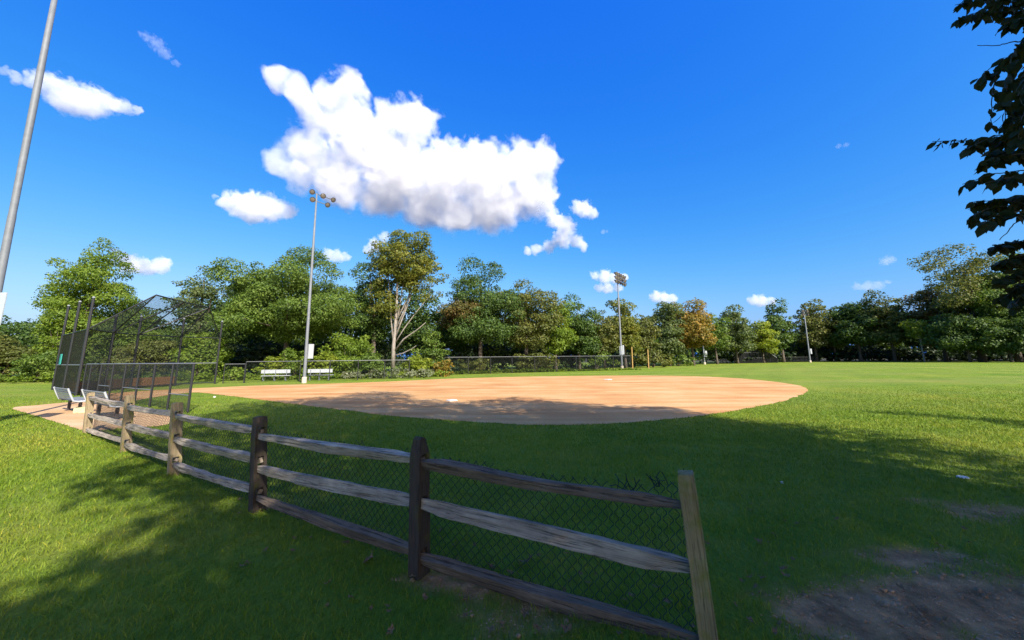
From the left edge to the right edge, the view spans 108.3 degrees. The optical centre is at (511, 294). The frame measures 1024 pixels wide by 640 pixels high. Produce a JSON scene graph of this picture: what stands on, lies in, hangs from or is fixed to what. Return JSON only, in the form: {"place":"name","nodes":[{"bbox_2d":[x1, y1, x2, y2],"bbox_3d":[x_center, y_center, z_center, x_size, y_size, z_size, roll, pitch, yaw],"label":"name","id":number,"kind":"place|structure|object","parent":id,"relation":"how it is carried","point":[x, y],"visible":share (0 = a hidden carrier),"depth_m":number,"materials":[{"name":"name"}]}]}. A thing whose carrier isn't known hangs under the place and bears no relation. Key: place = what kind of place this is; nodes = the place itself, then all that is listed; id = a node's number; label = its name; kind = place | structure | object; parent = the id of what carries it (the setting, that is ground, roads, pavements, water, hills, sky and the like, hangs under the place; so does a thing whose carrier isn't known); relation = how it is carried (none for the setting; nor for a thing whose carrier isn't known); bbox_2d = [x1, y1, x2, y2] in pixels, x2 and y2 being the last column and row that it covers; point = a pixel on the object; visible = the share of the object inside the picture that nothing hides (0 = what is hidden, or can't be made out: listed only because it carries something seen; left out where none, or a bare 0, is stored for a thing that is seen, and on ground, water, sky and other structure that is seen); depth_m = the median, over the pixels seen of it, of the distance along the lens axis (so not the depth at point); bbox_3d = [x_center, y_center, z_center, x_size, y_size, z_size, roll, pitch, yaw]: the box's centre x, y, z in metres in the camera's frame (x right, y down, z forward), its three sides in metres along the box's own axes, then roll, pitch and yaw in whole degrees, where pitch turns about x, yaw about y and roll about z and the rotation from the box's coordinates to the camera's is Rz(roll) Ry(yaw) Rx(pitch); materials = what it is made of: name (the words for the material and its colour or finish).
{"place":"outdoors","nodes":[
{"label":"outdoors","id":0,"kind":"place"},
{"bbox_2d":[386,623,393,634],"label":"fallen leaf","id":1,"kind":"object","parent":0,"point":[391,629],"visible":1,"depth_m":2.26,"materials":[{"name":"brown plant"}]},
{"bbox_2d":[0,357,1023,639],"bbox_3d":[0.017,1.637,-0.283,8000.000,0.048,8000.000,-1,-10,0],"label":"ground","id":2,"kind":"structure","parent":0,"point":[880,377],"depth_m":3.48,"materials":[{"name":"green plant"}]},
{"bbox_2d":[0,332,44,381],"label":"shrub","id":3,"kind":"object","parent":2,"relation":"on","point":[8,351],"visible":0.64,"depth_m":35.28,"materials":[{"name":"green plant"}]},
{"bbox_2d":[0,0,57,291],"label":"light pole","id":4,"kind":"object","parent":2,"relation":"on","point":[19,179],"visible":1,"depth_m":11.16,"materials":[{"name":"metal"}]},
{"bbox_2d":[0,292,7,324],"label":"sign","id":5,"kind":"object","parent":4,"relation":"attached to","point":[3,296],"visible":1,"depth_m":9.11,"materials":[{"name":"metal"}]},
{"bbox_2d":[0,350,83,381],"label":"shrub","id":6,"kind":"object","parent":2,"relation":"on","point":[36,364],"visible":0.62,"depth_m":32.82,"materials":[{"name":"green plant"}]},
{"bbox_2d":[27,316,94,380],"bbox_3d":[-46.190,5.681,37.791,6.489,7.175,4.394,-1,-10,0],"label":"shrub","id":7,"kind":"object","parent":2,"relation":"on","point":[55,337],"visible":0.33,"depth_m":37.44,"materials":[{"name":"green plant"}]},
{"bbox_2d":[27,237,154,370],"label":"vine covered tree","id":8,"kind":"object","parent":2,"relation":"on","point":[69,292],"visible":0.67,"depth_m":40.74,"materials":[{"name":"green plant"}]},
{"bbox_2d":[13,402,169,429],"bbox_3d":[-14.220,3.983,12.493,11.458,0.001,2.245,-6,-11,30],"label":"bench pad","id":9,"kind":"object","parent":2,"relation":"on","point":[57,412],"visible":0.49,"depth_m":11.99,"materials":[{"name":"concrete"}]},
{"bbox_2d":[53,387,85,410],"bbox_3d":[-15.189,3.629,12.780,1.952,0.859,0.675,-6,-11,30],"label":"park bench","id":10,"kind":"object","parent":9,"relation":"on","point":[71,399],"visible":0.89,"depth_m":12.66,"materials":[{"name":"metal"}]},
{"bbox_2d":[73,406,84,412],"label":"concrete block","id":11,"kind":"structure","parent":9,"relation":"on","point":[79,410],"depth_m":12.40,"materials":[{"name":"beige concrete"}]},
{"bbox_2d":[81,389,119,419],"bbox_3d":[-12.431,3.345,11.307,2.352,0.859,0.675,-6,-11,30],"label":"park bench","id":12,"kind":"object","parent":9,"relation":"on","point":[103,394],"visible":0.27,"depth_m":10.98,"materials":[{"name":"paint"}]},
{"bbox_2d":[72,306,162,373],"bbox_3d":[-39.852,4.909,37.945,7.020,7.636,5.467,4,-11,-24],"label":"shrub","id":13,"kind":"object","parent":2,"relation":"on","point":[120,342],"visible":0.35,"depth_m":37.21,"materials":[{"name":"green plant"}]},
{"bbox_2d":[51,294,222,395],"bbox_3d":[-23.657,3.222,23.102,8.171,5.737,7.516,6,-12,-34],"label":"backstop","id":14,"kind":"object","parent":2,"relation":"on","point":[73,383],"visible":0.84,"depth_m":22.78,"materials":[{"name":"black metal"}]},
{"bbox_2d":[80,363,194,411],"bbox_3d":[-16.160,3.812,15.497,12.693,1.826,0.070,-6,-11,30],"label":"chain link fence","id":15,"kind":"object","parent":2,"relation":"on","point":[113,381],"visible":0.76,"depth_m":14.64,"materials":[{"name":"black metal"}]},
{"bbox_2d":[98,338,188,377],"bbox_3d":[-34.064,6.121,34.713,5.440,4.037,5.641,-5,-11,24],"label":"shrub","id":16,"kind":"object","parent":2,"relation":"on","point":[145,353],"visible":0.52,"depth_m":33.84,"materials":[{"name":"green plant"}]},
{"bbox_2d":[163,331,235,379],"bbox_3d":[-29.857,5.902,35.704,5.211,4.750,5.104,6,-12,-32],"label":"shrub","id":17,"kind":"object","parent":2,"relation":"on","point":[223,353],"visible":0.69,"depth_m":35.00,"materials":[{"name":"green plant"}]},
{"bbox_2d":[168,265,236,348],"bbox_3d":[-33.577,2.914,40.408,6.382,12.449,6.374,5,-11,-31],"label":"lacy tree","id":18,"kind":"object","parent":2,"relation":"on","point":[201,292],"visible":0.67,"depth_m":39.93,"materials":[{"name":"green plant"}]},
{"bbox_2d":[197,315,240,375],"bbox_3d":[-29.081,4.818,36.604,3.588,7.126,2.535,-1,-10,0],"label":"shrub","id":19,"kind":"object","parent":2,"relation":"on","point":[227,333],"visible":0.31,"depth_m":36.48,"materials":[{"name":"green plant"}]},
{"bbox_2d":[222,364,245,382],"bbox_3d":[-21.404,6.191,28.500,1.524,1.680,0.069,1,-10,-8],"label":"chain link fence","id":20,"kind":"object","parent":2,"relation":"on","point":[234,373],"visible":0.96,"depth_m":28.51,"materials":[{"name":"black metal"}]},
{"bbox_2d":[217,367,251,380],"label":"shrub","id":21,"kind":"object","parent":2,"relation":"on","point":[235,375],"visible":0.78,"depth_m":32.20,"materials":[{"name":"green plant"}]},
{"bbox_2d":[251,355,291,379],"bbox_3d":[-21.397,6.744,33.403,3.353,2.439,2.407,-1,-10,0],"label":"shrub","id":22,"kind":"object","parent":2,"relation":"on","point":[271,366],"visible":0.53,"depth_m":33.06,"materials":[{"name":"green plant"}]},
{"bbox_2d":[261,369,290,380],"bbox_3d":[-19.857,6.797,31.074,2.358,0.930,0.435,2,-10,-13],"label":"team bench","id":23,"kind":"object","parent":2,"relation":"on","point":[277,371],"visible":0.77,"depth_m":31.20,"materials":[{"name":"white metal"}]},
{"bbox_2d":[200,244,366,374],"bbox_3d":[-23.059,1.676,39.325,16.108,14.312,13.889,-1,-10,0],"label":"broad tree","id":24,"kind":"object","parent":2,"relation":"on","point":[282,314],"visible":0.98,"depth_m":36.89,"materials":[{"name":"green plant"}]},
{"bbox_2d":[279,348,313,375],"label":"shrub","id":25,"kind":"object","parent":2,"relation":"on","point":[294,363],"visible":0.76,"depth_m":33.14,"materials":[{"name":"green plant"}]},
{"bbox_2d":[301,189,335,382],"bbox_3d":[-15.578,-0.663,29.275,0.438,15.529,2.256,-7,-12,31],"label":"light pole","id":26,"kind":"object","parent":2,"relation":"on","point":[309,351],"visible":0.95,"depth_m":28.79,"materials":[{"name":"metal"}]},
{"bbox_2d":[308,369,333,379],"bbox_3d":[-16.347,6.846,31.569,2.084,0.930,0.435,2,-10,-15],"label":"team bench","id":27,"kind":"object","parent":2,"relation":"on","point":[316,371],"visible":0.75,"depth_m":31.69,"materials":[{"name":"white metal"}]},
{"bbox_2d":[0,366,641,382],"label":"weeds","id":28,"kind":"object","parent":2,"relation":"on","point":[20,378],"visible":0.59,"depth_m":33.07,"materials":[{"name":"green plant"}]},
{"bbox_2d":[307,351,338,378],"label":"shrub","id":29,"kind":"object","parent":2,"relation":"on","point":[324,361],"visible":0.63,"depth_m":33.64,"materials":[{"name":"green plant"}]},
{"bbox_2d":[244,360,409,382],"bbox_3d":[-14.840,6.387,30.531,12.418,1.850,0.710,3,-10,-19],"label":"chain link fence","id":30,"kind":"object","parent":2,"relation":"on","point":[361,371],"visible":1,"depth_m":30.18,"materials":[{"name":"black metal"}]},
{"bbox_2d":[317,332,374,377],"bbox_3d":[-15.774,5.868,35.719,5.387,4.494,4.881,-1,-10,0],"label":"shrub","id":31,"kind":"object","parent":2,"relation":"on","point":[343,343],"visible":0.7,"depth_m":35.12,"materials":[{"name":"green plant"}]},
{"bbox_2d":[348,351,386,376],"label":"shrub","id":32,"kind":"object","parent":2,"relation":"on","point":[365,365],"visible":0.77,"depth_m":33.99,"materials":[{"name":"green plant"}]},
{"bbox_2d":[363,550,372,562],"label":"fallen leaf","id":33,"kind":"object","parent":2,"relation":"on","point":[367,558],"visible":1,"depth_m":3.08,"materials":[{"name":"brown plant"}]},
{"bbox_2d":[347,262,411,369],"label":"dark tree","id":34,"kind":"object","parent":2,"relation":"on","point":[366,319],"visible":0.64,"depth_m":42.71,"materials":[{"name":"green plant"}]},
{"bbox_2d":[340,367,434,378],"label":"flowering weeds","id":35,"kind":"object","parent":2,"relation":"on","point":[412,371],"visible":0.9,"depth_m":33.05,"materials":[{"name":"green plant"}]},
{"bbox_2d":[82,392,717,639],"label":"split rail fence","id":36,"kind":"object","parent":2,"relation":"on","point":[415,545],"visible":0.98,"depth_m":2.87,"materials":[{"name":"brown wood"}]},
{"bbox_2d":[363,229,450,367],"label":"pale trunked tree","id":37,"kind":"object","parent":2,"relation":"on","point":[393,259],"visible":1,"depth_m":41.06,"materials":[{"name":"green plant"}]},
{"bbox_2d":[399,354,433,376],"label":"shrub","id":38,"kind":"object","parent":2,"relation":"on","point":[417,362],"visible":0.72,"depth_m":34.88,"materials":[{"name":"green plant"}]},
{"bbox_2d":[411,329,450,373],"bbox_3d":[-8.435,6.159,38.506,4.060,5.061,3.044,-1,-10,0],"label":"shrub","id":39,"kind":"object","parent":2,"relation":"on","point":[431,350],"visible":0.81,"depth_m":38.38,"materials":[{"name":"green plant"}]},
{"bbox_2d":[432,358,454,376],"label":"shrub","id":40,"kind":"object","parent":2,"relation":"on","point":[445,367],"visible":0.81,"depth_m":36.21,"materials":[{"name":"brown plant"}]},
{"bbox_2d":[91,375,807,424],"bbox_3d":[-2.536,5.471,21.774,39.387,0.001,25.441,-1,-10,0],"label":"infield","id":41,"kind":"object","parent":2,"relation":"on","point":[561,400],"visible":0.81,"depth_m":16.20,"materials":[{"name":"soil"}]},
{"bbox_2d":[457,358,489,371],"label":"shrub","id":42,"kind":"object","parent":2,"relation":"on","point":[478,365],"visible":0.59,"depth_m":43.54,"materials":[{"name":"green plant"}]},
{"bbox_2d":[434,253,528,366],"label":"oak tree","id":43,"kind":"object","parent":2,"relation":"on","point":[469,318],"visible":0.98,"depth_m":44.80,"materials":[{"name":"green plant"}]},
{"bbox_2d":[0,281,1001,374],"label":"woods","id":44,"kind":"object","parent":2,"relation":"on","point":[21,331],"visible":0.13,"depth_m":50.42,"materials":[{"name":"green plant"}]},
{"bbox_2d":[1,338,1023,376],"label":"undergrowth","id":45,"kind":"object","parent":2,"relation":"on","point":[242,357],"visible":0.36,"depth_m":58.05,"materials":[{"name":"green plant"}]},
{"bbox_2d":[519,607,528,617],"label":"fallen leaf","id":46,"kind":"object","parent":2,"relation":"on","point":[524,612],"visible":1,"depth_m":2.42,"materials":[{"name":"brown plant"}]},
{"bbox_2d":[495,279,566,368],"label":"oak tree","id":47,"kind":"object","parent":2,"relation":"on","point":[528,325],"visible":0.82,"depth_m":46.05,"materials":[{"name":"green plant"}]},
{"bbox_2d":[512,345,559,371],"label":"shrub","id":48,"kind":"object","parent":2,"relation":"on","point":[552,357],"visible":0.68,"depth_m":45.60,"materials":[{"name":"green plant"}]},
{"bbox_2d":[444,356,630,374],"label":"chain link fence","id":49,"kind":"object","parent":2,"relation":"on","point":[627,358],"visible":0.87,"depth_m":43.50,"materials":[{"name":"black metal"}]},
{"bbox_2d":[533,624,541,631],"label":"fallen leaf","id":50,"kind":"object","parent":2,"relation":"on","point":[536,626],"visible":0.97,"depth_m":2.28,"materials":[{"name":"brown plant"}]},
{"bbox_2d":[534,300,578,369],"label":"leafy tree","id":51,"kind":"object","parent":2,"relation":"on","point":[560,337],"visible":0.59,"depth_m":50.34,"materials":[{"name":"green plant"}]},
{"bbox_2d":[560,616,571,632],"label":"fallen leaf","id":52,"kind":"object","parent":2,"relation":"on","point":[566,627],"visible":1,"depth_m":2.27,"materials":[{"name":"brown plant"}]},
{"bbox_2d":[557,292,606,368],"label":"leafy tree","id":53,"kind":"object","parent":2,"relation":"on","point":[582,327],"visible":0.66,"depth_m":52.67,"materials":[{"name":"green plant"}]},
{"bbox_2d":[578,350,619,368],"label":"shrub","id":54,"kind":"object","parent":2,"relation":"on","point":[602,354],"visible":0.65,"depth_m":53.41,"materials":[{"name":"green plant"}]},
{"bbox_2d":[589,310,624,367],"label":"leafy tree","id":55,"kind":"object","parent":2,"relation":"on","point":[606,342],"visible":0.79,"depth_m":53.93,"materials":[{"name":"green plant"}]},
{"bbox_2d":[614,272,626,367],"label":"light pole","id":56,"kind":"object","parent":2,"relation":"on","point":[620,277],"visible":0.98,"depth_m":52.96,"materials":[{"name":"metal"}]},
{"bbox_2d":[605,298,644,367],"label":"poplar tree","id":57,"kind":"object","parent":2,"relation":"on","point":[630,328],"visible":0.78,"depth_m":56.66,"materials":[{"name":"green plant"}]},
{"bbox_2d":[634,313,662,366],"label":"leafy tree","id":58,"kind":"object","parent":2,"relation":"on","point":[646,334],"visible":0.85,"depth_m":60.99,"materials":[{"name":"green plant"}]},
{"bbox_2d":[628,348,674,366],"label":"shrub","id":59,"kind":"object","parent":2,"relation":"on","point":[653,355],"visible":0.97,"depth_m":59.59,"materials":[{"name":"green plant"}]},
{"bbox_2d":[650,301,686,365],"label":"maple tree","id":60,"kind":"object","parent":2,"relation":"on","point":[665,315],"visible":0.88,"depth_m":66.30,"materials":[{"name":"green plant"}]},
{"bbox_2d":[662,351,695,365],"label":"shrub","id":61,"kind":"object","parent":2,"relation":"on","point":[681,358],"visible":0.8,"depth_m":66.39,"materials":[{"name":"green plant"}]},
{"bbox_2d":[661,297,717,365],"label":"golden tree","id":62,"kind":"object","parent":2,"relation":"on","point":[697,333],"visible":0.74,"depth_m":67.86,"materials":[{"name":"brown plant"}]},
{"bbox_2d":[703,315,706,364],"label":"light pole","id":63,"kind":"object","parent":2,"relation":"on","point":[704,362],"visible":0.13,"depth_m":77.19,"materials":[{"name":"metal"}]},
{"bbox_2d":[391,497,1023,639],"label":"soil crumbs","id":64,"kind":"object","parent":2,"relation":"on","point":[941,575],"visible":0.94,"depth_m":2.54,"materials":[{"name":"brown soil"}]},
{"bbox_2d":[698,313,732,363],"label":"leafy tree","id":65,"kind":"object","parent":2,"relation":"on","point":[720,329],"visible":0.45,"depth_m":78.38,"materials":[{"name":"green plant"}]},
{"bbox_2d":[710,352,733,362],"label":"shrub","id":66,"kind":"object","parent":2,"relation":"on","point":[731,357],"visible":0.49,"depth_m":87.67,"materials":[{"name":"green plant"}]},
{"bbox_2d":[715,304,759,363],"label":"leafy tree","id":67,"kind":"object","parent":2,"relation":"on","point":[740,331],"visible":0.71,"depth_m":81.69,"materials":[{"name":"plant"}]},
{"bbox_2d":[734,347,777,362],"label":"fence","id":68,"kind":"object","parent":2,"relation":"on","point":[767,356],"visible":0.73,"depth_m":86.14,"materials":[{"name":"black metal"}]},
{"bbox_2d":[745,320,781,362],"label":"leafy tree","id":69,"kind":"object","parent":2,"relation":"on","point":[765,335],"visible":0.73,"depth_m":85.76,"materials":[{"name":"green plant"}]},
{"bbox_2d":[772,626,777,634],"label":"fallen leaf","id":70,"kind":"object","parent":2,"relation":"on","point":[774,630],"visible":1,"depth_m":2.22,"materials":[{"name":"brown plant"}]},
{"bbox_2d":[755,297,799,361],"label":"tree","id":71,"kind":"object","parent":2,"relation":"on","point":[779,323],"visible":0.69,"depth_m":91.36,"materials":[{"name":"plant"}]},
{"bbox_2d":[778,357,815,361],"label":"chain link fence","id":72,"kind":"object","parent":2,"relation":"on","point":[799,359],"visible":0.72,"depth_m":93.43,"materials":[{"name":"black metal"}]},
{"bbox_2d":[801,310,811,361],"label":"light pole","id":73,"kind":"object","parent":2,"relation":"on","point":[809,350],"visible":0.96,"depth_m":88.96,"materials":[{"name":"metal"}]},
{"bbox_2d":[788,298,842,361],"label":"leafy tree","id":74,"kind":"object","parent":2,"relation":"on","point":[818,332],"visible":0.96,"depth_m":94.86,"materials":[{"name":"green plant"}]},
{"bbox_2d":[816,309,848,361],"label":"leafy tree","id":75,"kind":"object","parent":2,"relation":"on","point":[834,347],"visible":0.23,"depth_m":95.55,"materials":[{"name":"green plant"}]},
{"bbox_2d":[826,299,887,361],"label":"wood edge tree","id":76,"kind":"object","parent":2,"relation":"on","point":[850,329],"visible":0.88,"depth_m":90.07,"materials":[{"name":"green plant"}]},
{"bbox_2d":[853,289,923,361],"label":"wood edge tree","id":77,"kind":"object","parent":2,"relation":"on","point":[891,331],"visible":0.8,"depth_m":86.63,"materials":[{"name":"green plant"}]},
{"bbox_2d":[898,319,933,361],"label":"sapling","id":78,"kind":"object","parent":2,"relation":"on","point":[913,328],"visible":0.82,"depth_m":79.30,"materials":[{"name":"green plant"}]},
{"bbox_2d":[900,286,967,361],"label":"wood edge tree","id":79,"kind":"object","parent":2,"relation":"on","point":[922,313],"visible":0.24,"depth_m":82.01,"materials":[{"name":"green plant"}]},
{"bbox_2d":[936,616,947,620],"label":"fallen leaf","id":80,"kind":"object","parent":2,"relation":"on","point":[940,619],"visible":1,"depth_m":2.32,"materials":[{"name":"brown plant"}]},
{"bbox_2d":[906,242,1011,361],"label":"tall airy tree","id":81,"kind":"object","parent":2,"relation":"on","point":[974,266],"visible":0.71,"depth_m":76.00,"materials":[{"name":"green plant"}]},
{"bbox_2d":[918,311,1010,361],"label":"wood edge tree","id":82,"kind":"object","parent":2,"relation":"on","point":[951,335],"visible":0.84,"depth_m":72.44,"materials":[{"name":"green plant"}]},
{"bbox_2d":[925,0,1023,316],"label":"shade tree","id":83,"kind":"object","parent":2,"relation":"on","point":[993,214],"visible":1,"depth_m":2.85,"materials":[{"name":"green plant"}]},
{"bbox_2d":[942,250,1023,361],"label":"wood edge tree","id":84,"kind":"object","parent":2,"relation":"on","point":[986,307],"visible":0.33,"depth_m":71.57,"materials":[{"name":"green plant"}]},
{"bbox_2d":[972,313,1023,361],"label":"wood edge tree","id":85,"kind":"object","parent":2,"relation":"on","point":[1013,330],"visible":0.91,"depth_m":68.40,"materials":[{"name":"green plant"}]},
{"bbox_2d":[0,0,1023,359],"label":"sky","id":86,"kind":"structure","parent":0,"point":[750,154],"materials":[{"name":"blue"}]}
]}

